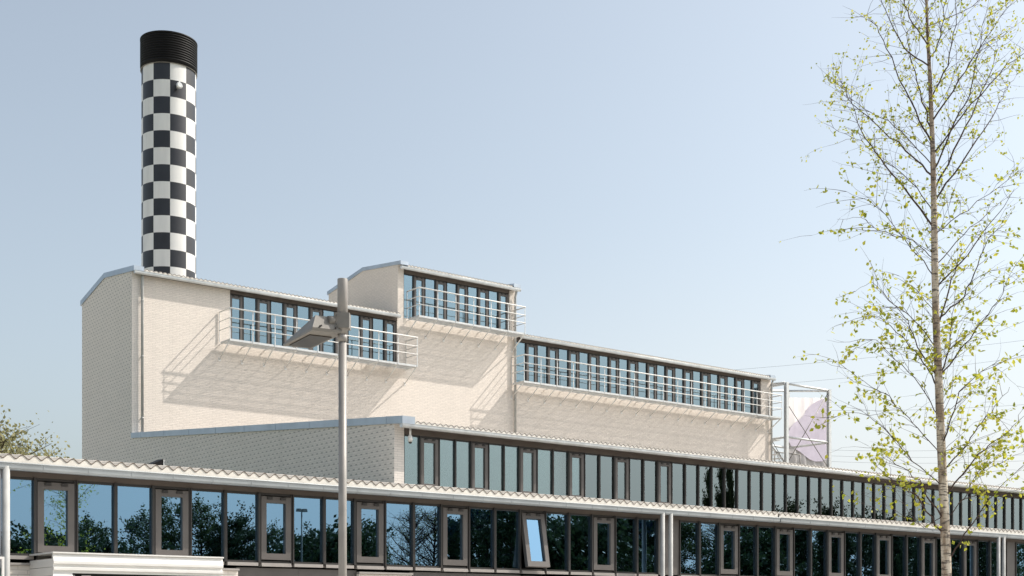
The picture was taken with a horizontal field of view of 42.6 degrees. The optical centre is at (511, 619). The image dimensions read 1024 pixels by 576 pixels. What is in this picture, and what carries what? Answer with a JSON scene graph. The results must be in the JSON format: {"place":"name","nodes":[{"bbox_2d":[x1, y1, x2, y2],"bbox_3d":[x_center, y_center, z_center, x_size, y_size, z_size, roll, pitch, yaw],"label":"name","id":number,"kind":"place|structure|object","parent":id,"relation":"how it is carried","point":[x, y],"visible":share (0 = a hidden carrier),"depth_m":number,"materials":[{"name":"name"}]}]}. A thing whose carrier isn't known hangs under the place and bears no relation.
{"place":"outdoors","nodes":[
{"label":"outdoors","id":0,"kind":"place"},
{"bbox_2d":[140,30,197,277],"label":"chimney","id":1,"kind":"object","parent":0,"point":[168,65],"visible":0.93,"depth_m":54.85,"materials":[{"name":"black paint"}]},
{"bbox_2d":[0,0,1023,487],"label":"sky","id":2,"kind":"structure","parent":0,"point":[636,167],"materials":[{"name":"blue"}]},
{"label":"forecourt","id":3,"kind":"structure","parent":0,"visible":0},
{"bbox_2d":[0,405,74,458],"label":"leafy tree","id":4,"kind":"object","parent":3,"relation":"on","point":[5,442],"visible":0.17,"depth_m":75.09,"materials":[{"name":"green plant"}]},
{"bbox_2d":[283,278,350,575],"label":"street lamp","id":5,"kind":"object","parent":3,"relation":"on","point":[315,330],"visible":1,"depth_m":9.57,"materials":[{"name":"grey metal"}]},
{"bbox_2d":[779,0,1023,575],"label":"birch tree","id":6,"kind":"object","parent":3,"relation":"on","point":[937,370],"visible":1,"depth_m":11.98,"materials":[{"name":"green plant"}]},
{"bbox_3d":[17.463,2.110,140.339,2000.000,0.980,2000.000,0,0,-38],"label":"ground","id":7,"kind":"structure","parent":0,"visible":0},
{"bbox_2d":[0,260,1023,575],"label":"brick building","id":8,"kind":"structure","parent":7,"relation":"on","point":[208,426],"depth_m":38.99,"materials":[{"name":"brick"}]},
{"bbox_2d":[10,476,35,559],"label":"fixed window","id":9,"kind":"structure","parent":8,"relation":"in","point":[22,489],"depth_m":18.09,"materials":[{"name":"glass"}]},
{"bbox_2d":[36,478,75,559],"bbox_3d":[-6.374,-1.396,18.351,0.567,1.137,0.110,0,0,-38],"label":"vent window","id":10,"kind":"structure","parent":8,"relation":"in","point":[55,502],"depth_m":18.36,"materials":[{"name":"brown metal"}]},
{"bbox_2d":[76,480,115,553],"bbox_3d":[-5.930,-1.399,18.706,0.567,1.132,0.095,0,0,-38],"label":"fixed window","id":11,"kind":"structure","parent":8,"relation":"in","point":[95,501],"depth_m":18.72,"materials":[{"name":"blue glass"}]},
{"bbox_2d":[116,483,153,554],"bbox_3d":[-5.481,-1.399,19.056,0.567,1.132,0.095,0,0,-38],"label":"fixed window","id":12,"kind":"structure","parent":8,"relation":"in","point":[134,502],"depth_m":19.07,"materials":[{"name":"blue glass"}]},
{"bbox_2d":[154,486,189,555],"bbox_3d":[-5.028,-1.396,19.399,0.567,1.137,0.110,0,0,-38],"label":"vent window","id":13,"kind":"structure","parent":8,"relation":"in","point":[171,506],"depth_m":19.41,"materials":[{"name":"brown metal"}]},
{"bbox_2d":[190,488,225,564],"bbox_3d":[-4.583,-1.399,19.755,0.567,1.132,0.095,0,0,-38],"label":"fixed window","id":14,"kind":"structure","parent":8,"relation":"in","point":[207,506],"depth_m":19.77,"materials":[{"name":"clear glass"}]},
{"bbox_2d":[230,294,242,339],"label":"balcony window","id":15,"kind":"structure","parent":8,"relation":"in","point":[236,301],"depth_m":49.49,"materials":[{"name":"blue glass"}]},
{"bbox_2d":[225,490,259,565],"bbox_3d":[-4.134,-1.399,20.104,0.567,1.132,0.095,0,0,-38],"label":"fixed window","id":16,"kind":"structure","parent":8,"relation":"in","point":[242,508],"depth_m":20.12,"materials":[{"name":"clear glass"}]},
{"bbox_2d":[243,296,256,341],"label":"balcony window","id":17,"kind":"structure","parent":8,"relation":"in","point":[249,303],"depth_m":49.82,"materials":[{"name":"blue glass"}]},
{"bbox_2d":[257,298,269,343],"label":"balcony window","id":18,"kind":"structure","parent":8,"relation":"in","point":[263,305],"depth_m":50.17,"materials":[{"name":"blue glass"}]},
{"bbox_2d":[234,567,297,575],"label":"glazed door","id":19,"kind":"structure","parent":8,"relation":"in","point":[244,571],"depth_m":20.39,"materials":[{"name":"grey metal"}]},
{"bbox_2d":[259,493,291,566],"bbox_3d":[-3.681,-1.396,20.448,0.567,1.137,0.110,0,0,-38],"label":"vent window","id":20,"kind":"structure","parent":8,"relation":"in","point":[275,512],"depth_m":20.46,"materials":[{"name":"brown metal"}]},
{"bbox_2d":[270,300,283,345],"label":"balcony window","id":21,"kind":"structure","parent":8,"relation":"in","point":[276,307],"depth_m":50.54,"materials":[{"name":"blue glass"}]},
{"bbox_2d":[284,303,296,347],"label":"balcony window","id":22,"kind":"structure","parent":8,"relation":"in","point":[290,310],"depth_m":50.86,"materials":[{"name":"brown glass"}]},
{"bbox_2d":[292,495,324,567],"bbox_3d":[-3.237,-1.399,20.803,0.567,1.132,0.095,0,0,-38],"label":"fixed window","id":23,"kind":"structure","parent":8,"relation":"in","point":[308,512],"depth_m":20.82,"materials":[{"name":"clear glass"}]},
{"bbox_2d":[323,497,355,568],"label":"fixed window","id":24,"kind":"structure","parent":8,"relation":"in","point":[331,503],"depth_m":21.13,"materials":[{"name":"brown glass"}]},
{"bbox_2d":[348,314,360,356],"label":"balcony window","id":25,"kind":"structure","parent":8,"relation":"in","point":[353,350],"depth_m":52.68,"materials":[{"name":"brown glass"}]},
{"bbox_2d":[361,315,371,358],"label":"balcony window","id":26,"kind":"structure","parent":8,"relation":"in","point":[366,322],"depth_m":52.99,"materials":[{"name":"blue glass"}]},
{"bbox_2d":[354,499,384,569],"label":"vent window","id":27,"kind":"structure","parent":8,"relation":"in","point":[370,517],"depth_m":21.52,"materials":[{"name":"brown metal"}]},
{"bbox_2d":[372,317,384,359],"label":"balcony window","id":28,"kind":"structure","parent":8,"relation":"in","point":[378,324],"depth_m":53.34,"materials":[{"name":"glass"}]},
{"bbox_2d":[385,319,395,361],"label":"balcony window","id":29,"kind":"structure","parent":8,"relation":"in","point":[390,326],"depth_m":53.70,"materials":[{"name":"blue glass"}]},
{"bbox_2d":[384,501,413,569],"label":"fixed window","id":30,"kind":"structure","parent":8,"relation":"in","point":[399,516],"depth_m":21.87,"materials":[{"name":"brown glass"}]},
{"bbox_2d":[404,274,413,318],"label":"balcony window","id":31,"kind":"structure","parent":8,"relation":"in","point":[408,279],"depth_m":54.24,"materials":[{"name":"brown glass"}]},
{"bbox_2d":[404,434,420,484],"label":"fixed window","id":32,"kind":"structure","parent":8,"relation":"in","point":[410,450],"depth_m":33.79,"materials":[{"name":"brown glass"}]},
{"bbox_2d":[414,276,424,315],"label":"balcony window","id":33,"kind":"structure","parent":8,"relation":"in","point":[418,281],"depth_m":54.54,"materials":[{"name":"glass"}]},
{"bbox_2d":[413,503,441,570],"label":"fixed window","id":34,"kind":"structure","parent":8,"relation":"in","point":[427,517],"depth_m":22.22,"materials":[{"name":"glass"}]},
{"bbox_2d":[421,436,438,485],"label":"vent window","id":35,"kind":"structure","parent":8,"relation":"in","point":[429,445],"depth_m":34.10,"materials":[{"name":"glass"}]},
{"bbox_2d":[425,277,435,317],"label":"balcony window","id":36,"kind":"structure","parent":8,"relation":"in","point":[429,283],"depth_m":54.92,"materials":[{"name":"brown glass"}]},
{"bbox_2d":[436,280,446,319],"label":"balcony window","id":37,"kind":"structure","parent":8,"relation":"in","point":[440,285],"depth_m":55.25,"materials":[{"name":"blue glass"}]},
{"bbox_2d":[439,438,455,486],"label":"fixed window","id":38,"kind":"structure","parent":8,"relation":"in","point":[445,445],"depth_m":34.47,"materials":[{"name":"brown glass"}]},
{"bbox_2d":[447,282,456,320],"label":"balcony window","id":39,"kind":"structure","parent":8,"relation":"in","point":[451,287],"depth_m":55.59,"materials":[{"name":"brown glass"}]},
{"bbox_2d":[441,505,468,571],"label":"vent window","id":40,"kind":"structure","parent":8,"relation":"in","point":[455,521],"depth_m":22.56,"materials":[{"name":"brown metal"}]},
{"bbox_2d":[457,284,467,322],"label":"balcony window","id":41,"kind":"structure","parent":8,"relation":"in","point":[461,289],"depth_m":55.93,"materials":[{"name":"glass"}]},
{"bbox_2d":[456,440,471,488],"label":"fixed window","id":42,"kind":"structure","parent":8,"relation":"in","point":[461,445],"depth_m":34.79,"materials":[{"name":"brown glass"}]},
{"bbox_2d":[472,441,487,489],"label":"vent window","id":43,"kind":"structure","parent":8,"relation":"in","point":[479,449],"depth_m":35.09,"materials":[{"name":"clear glass"}]},
{"bbox_2d":[468,506,494,572],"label":"fixed window","id":44,"kind":"structure","parent":8,"relation":"in","point":[481,519],"depth_m":22.92,"materials":[{"name":"glass"}]},
{"bbox_2d":[478,288,487,326],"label":"balcony window","id":45,"kind":"structure","parent":8,"relation":"in","point":[482,293],"depth_m":56.58,"materials":[{"name":"blue glass"}]},
{"bbox_2d":[488,290,498,328],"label":"balcony window","id":46,"kind":"structure","parent":8,"relation":"in","point":[492,295],"depth_m":56.94,"materials":[{"name":"glass"}]},
{"bbox_2d":[488,443,503,490],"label":"fixed window","id":47,"kind":"structure","parent":8,"relation":"in","point":[495,451],"depth_m":35.44,"materials":[{"name":"clear glass"}]},
{"bbox_2d":[493,508,520,572],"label":"fixed window","id":48,"kind":"structure","parent":8,"relation":"in","point":[507,521],"depth_m":23.28,"materials":[{"name":"clear glass"}]},
{"bbox_2d":[504,445,519,491],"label":"fixed window","id":49,"kind":"structure","parent":8,"relation":"in","point":[511,453],"depth_m":35.69,"materials":[{"name":"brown glass"}]},
{"bbox_2d":[516,341,526,381],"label":"balcony window","id":50,"kind":"structure","parent":8,"relation":"in","point":[521,348],"depth_m":57.89,"materials":[{"name":"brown glass"}]},
{"bbox_2d":[520,446,536,493],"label":"vent window","id":51,"kind":"structure","parent":8,"relation":"in","point":[528,455],"depth_m":36.05,"materials":[{"name":"glass"}]},
{"bbox_2d":[527,343,536,381],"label":"balcony window","id":52,"kind":"structure","parent":8,"relation":"in","point":[531,348],"depth_m":58.24,"materials":[{"name":"blue glass"}]},
{"bbox_2d":[519,510,549,573],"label":"vent window","id":53,"kind":"structure","parent":8,"relation":"in","point":[533,529],"depth_m":23.53,"materials":[{"name":"brown metal"}]},
{"bbox_2d":[537,344,547,383],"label":"balcony window","id":54,"kind":"structure","parent":8,"relation":"in","point":[542,351],"depth_m":58.63,"materials":[{"name":"glass"}]},
{"bbox_2d":[537,448,552,494],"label":"fixed window","id":55,"kind":"structure","parent":8,"relation":"in","point":[544,456],"depth_m":36.40,"materials":[{"name":"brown glass"}]},
{"bbox_2d":[548,346,557,384],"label":"balcony window","id":56,"kind":"structure","parent":8,"relation":"in","point":[552,351],"depth_m":58.97,"materials":[{"name":"blue glass"}]},
{"bbox_2d":[544,511,569,574],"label":"fixed window","id":57,"kind":"structure","parent":8,"relation":"in","point":[557,524],"depth_m":24.00,"materials":[{"name":"brown glass"}]},
{"bbox_2d":[553,450,568,495],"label":"fixed window","id":58,"kind":"structure","parent":8,"relation":"in","point":[560,458],"depth_m":36.76,"materials":[{"name":"glass"}]},
{"bbox_2d":[558,348,568,386],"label":"balcony window","id":59,"kind":"structure","parent":8,"relation":"in","point":[563,354],"depth_m":59.38,"materials":[{"name":"glass"}]},
{"bbox_2d":[569,350,578,387],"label":"balcony window","id":60,"kind":"structure","parent":8,"relation":"in","point":[573,355],"depth_m":59.79,"materials":[{"name":"clear glass"}]},
{"bbox_2d":[569,451,583,496],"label":"vent window","id":61,"kind":"structure","parent":8,"relation":"in","point":[576,459],"depth_m":37.10,"materials":[{"name":"clear glass"}]},
{"bbox_2d":[569,513,592,574],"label":"fixed window","id":62,"kind":"structure","parent":8,"relation":"in","point":[581,525],"depth_m":24.33,"materials":[{"name":"black glass"}]},
{"bbox_2d":[579,351,588,389],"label":"balcony window","id":63,"kind":"structure","parent":8,"relation":"in","point":[583,356],"depth_m":60.11,"materials":[{"name":"clear glass"}]},
{"bbox_2d":[584,453,599,497],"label":"fixed window","id":64,"kind":"structure","parent":8,"relation":"in","point":[591,461],"depth_m":37.47,"materials":[{"name":"glass"}]},
{"bbox_2d":[591,515,614,575],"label":"vent window","id":65,"kind":"structure","parent":8,"relation":"in","point":[603,528],"depth_m":24.66,"materials":[{"name":"brown metal"}]},
{"bbox_2d":[600,454,614,499],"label":"fixed window","id":66,"kind":"structure","parent":8,"relation":"in","point":[607,463],"depth_m":37.85,"materials":[{"name":"glass"}]},
{"bbox_2d":[609,356,618,393],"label":"balcony window","id":67,"kind":"structure","parent":8,"relation":"in","point":[613,361],"depth_m":61.25,"materials":[{"name":"clear glass"}]},
{"bbox_2d":[615,456,628,500],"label":"vent window","id":68,"kind":"structure","parent":8,"relation":"in","point":[621,463],"depth_m":38.18,"materials":[{"name":"clear glass"}]},
{"bbox_2d":[619,358,628,394],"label":"balcony window","id":69,"kind":"structure","parent":8,"relation":"in","point":[623,363],"depth_m":61.64,"materials":[{"name":"clear glass"}]},
{"bbox_2d":[615,516,637,575],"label":"fixed window","id":70,"kind":"structure","parent":8,"relation":"in","point":[626,528],"depth_m":25.03,"materials":[{"name":"glass"}]},
{"bbox_2d":[629,457,643,501],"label":"fixed window","id":71,"kind":"structure","parent":8,"relation":"in","point":[636,466],"depth_m":38.54,"materials":[{"name":"glass"}]},
{"bbox_2d":[638,361,647,397],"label":"balcony window","id":72,"kind":"structure","parent":8,"relation":"in","point":[642,366],"depth_m":62.43,"materials":[{"name":"clear glass"}]},
{"bbox_2d":[637,517,658,575],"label":"fixed window","id":73,"kind":"structure","parent":8,"relation":"in","point":[648,528],"depth_m":25.39,"materials":[{"name":"black glass"}]},
{"bbox_2d":[644,459,657,502],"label":"fixed window","id":74,"kind":"structure","parent":8,"relation":"in","point":[650,466],"depth_m":38.89,"materials":[{"name":"glass"}]},
{"bbox_2d":[658,461,671,503],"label":"vent window","id":75,"kind":"structure","parent":8,"relation":"in","point":[664,467],"depth_m":39.25,"materials":[{"name":"glass"}]},
{"bbox_2d":[672,462,685,504],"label":"fixed window","id":76,"kind":"structure","parent":8,"relation":"in","point":[678,469],"depth_m":39.61,"materials":[{"name":"glass"}]},
{"bbox_2d":[678,520,699,575],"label":"fixed window","id":77,"kind":"structure","parent":8,"relation":"in","point":[689,531],"depth_m":26.08,"materials":[{"name":"clear glass"}]},
{"bbox_2d":[686,464,698,505],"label":"fixed window","id":78,"kind":"structure","parent":8,"relation":"in","point":[692,470],"depth_m":39.98,"materials":[{"name":"clear glass"}]},
{"bbox_2d":[699,465,711,506],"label":"fixed window","id":79,"kind":"structure","parent":8,"relation":"in","point":[705,472],"depth_m":40.33,"materials":[{"name":"clear glass"}]},
{"bbox_2d":[700,521,719,575],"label":"fixed window","id":80,"kind":"structure","parent":8,"relation":"in","point":[709,531],"depth_m":26.43,"materials":[{"name":"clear glass"}]},
{"bbox_2d":[712,466,724,507],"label":"fixed window","id":81,"kind":"structure","parent":8,"relation":"in","point":[718,473],"depth_m":40.68,"materials":[{"name":"glass"}]},
{"bbox_2d":[720,523,738,575],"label":"vent window","id":82,"kind":"structure","parent":8,"relation":"in","point":[729,535],"depth_m":26.77,"materials":[{"name":"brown metal"}]},
{"bbox_2d":[725,467,737,508],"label":"fixed window","id":83,"kind":"structure","parent":8,"relation":"in","point":[731,474],"depth_m":41.04,"materials":[{"name":"glass"}]},
{"bbox_2d":[738,469,749,509],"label":"fixed window","id":84,"kind":"structure","parent":8,"relation":"in","point":[743,475],"depth_m":41.38,"materials":[{"name":"glass"}]},
{"bbox_2d":[739,524,757,575],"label":"fixed window","id":85,"kind":"structure","parent":8,"relation":"in","point":[748,534],"depth_m":27.14,"materials":[{"name":"black glass"}]},
{"bbox_2d":[750,470,762,510],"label":"fixed window","id":86,"kind":"structure","parent":8,"relation":"in","point":[756,477],"depth_m":41.75,"materials":[{"name":"glass"}]},
{"bbox_2d":[758,525,775,575],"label":"fixed window","id":87,"kind":"structure","parent":8,"relation":"in","point":[766,534],"depth_m":27.48,"materials":[{"name":"black glass"}]},
{"bbox_2d":[763,471,774,511],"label":"fixed window","id":88,"kind":"structure","parent":8,"relation":"in","point":[768,477],"depth_m":42.10,"materials":[{"name":"brown glass"}]},
{"bbox_2d":[775,473,786,512],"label":"fixed window","id":89,"kind":"structure","parent":8,"relation":"in","point":[780,478],"depth_m":42.46,"materials":[{"name":"brown glass"}]},
{"bbox_2d":[776,527,792,575],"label":"vent window","id":90,"kind":"structure","parent":8,"relation":"in","point":[784,537],"depth_m":27.81,"materials":[{"name":"brown metal"}]},
{"bbox_2d":[787,474,797,512],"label":"fixed window","id":91,"kind":"structure","parent":8,"relation":"in","point":[792,480],"depth_m":42.82,"materials":[{"name":"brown glass"}]},
{"bbox_2d":[773,381,830,466],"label":"stair tower","id":92,"kind":"structure","parent":8,"relation":"attached to","point":[786,436],"depth_m":68.33,"materials":[{"name":"metal"}]},
{"bbox_2d":[789,398,826,466],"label":"banner","id":93,"kind":"object","parent":92,"relation":"hanging from","point":[804,410],"visible":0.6,"depth_m":72.29,"materials":[{"name":"white fabric"}]},
{"bbox_2d":[793,528,810,575],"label":"fixed window","id":94,"kind":"structure","parent":8,"relation":"in","point":[801,536],"depth_m":28.17,"materials":[{"name":"brown glass"}]},
{"bbox_2d":[798,475,809,513],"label":"fixed window","id":95,"kind":"structure","parent":8,"relation":"in","point":[803,481],"depth_m":43.16,"materials":[{"name":"brown glass"}]},
{"bbox_2d":[810,476,820,514],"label":"fixed window","id":96,"kind":"structure","parent":8,"relation":"in","point":[815,482],"depth_m":43.53,"materials":[{"name":"glass"}]},
{"bbox_2d":[811,529,827,575],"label":"fixed window","id":97,"kind":"structure","parent":8,"relation":"in","point":[819,537],"depth_m":28.53,"materials":[{"name":"brown glass"}]},
{"bbox_2d":[821,477,831,515],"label":"fixed window","id":98,"kind":"structure","parent":8,"relation":"in","point":[826,483],"depth_m":43.88,"materials":[{"name":"glass"}]},
{"bbox_2d":[828,530,843,575],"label":"vent window","id":99,"kind":"structure","parent":8,"relation":"in","point":[835,540],"depth_m":28.87,"materials":[{"name":"brown metal"}]},
{"bbox_2d":[832,478,842,516],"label":"fixed window","id":100,"kind":"structure","parent":8,"relation":"in","point":[837,502],"depth_m":44.23,"materials":[{"name":"glass"}]},
{"bbox_2d":[843,480,853,517],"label":"fixed window","id":101,"kind":"structure","parent":8,"relation":"in","point":[848,507],"depth_m":44.59,"materials":[{"name":"glass"}]},
{"bbox_2d":[844,531,860,575],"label":"fixed window","id":102,"kind":"structure","parent":8,"relation":"in","point":[852,540],"depth_m":29.23,"materials":[{"name":"glass"}]},
{"bbox_2d":[854,481,864,517],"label":"fixed window","id":103,"kind":"structure","parent":8,"relation":"in","point":[859,509],"depth_m":44.95,"materials":[{"name":"clear glass"}]},
{"bbox_2d":[861,532,876,575],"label":"fixed window","id":104,"kind":"structure","parent":8,"relation":"in","point":[868,540],"depth_m":29.58,"materials":[{"name":"glass"}]},
{"bbox_2d":[865,482,874,518],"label":"fixed window","id":105,"kind":"structure","parent":8,"relation":"in","point":[868,514],"depth_m":45.29,"materials":[{"name":"glass"}]},
{"bbox_2d":[877,533,891,575],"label":"vent window","id":106,"kind":"structure","parent":8,"relation":"in","point":[884,543],"depth_m":29.93,"materials":[{"name":"brown metal"}]},
{"bbox_2d":[892,534,906,575],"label":"fixed window","id":107,"kind":"structure","parent":8,"relation":"in","point":[899,542],"depth_m":30.29,"materials":[{"name":"black glass"}]},
{"bbox_2d":[907,535,921,575],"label":"fixed window","id":108,"kind":"structure","parent":8,"relation":"in","point":[914,543],"depth_m":30.64,"materials":[{"name":"black glass"}]},
{"bbox_2d":[922,536,935,575],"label":"vent window","id":109,"kind":"structure","parent":8,"relation":"in","point":[928,545],"depth_m":30.98,"materials":[{"name":"brown metal"}]},
{"bbox_2d":[950,538,963,575],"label":"fixed window","id":110,"kind":"structure","parent":8,"relation":"in","point":[957,560],"depth_m":31.71,"materials":[{"name":"glass"}]},
{"bbox_2d":[964,539,976,575],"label":"vent window","id":111,"kind":"structure","parent":8,"relation":"in","point":[970,555],"depth_m":32.04,"materials":[{"name":"brown metal"}]},
{"bbox_2d":[977,540,990,575],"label":"fixed window","id":112,"kind":"structure","parent":8,"relation":"in","point":[983,546],"depth_m":32.38,"materials":[{"name":"black glass"}]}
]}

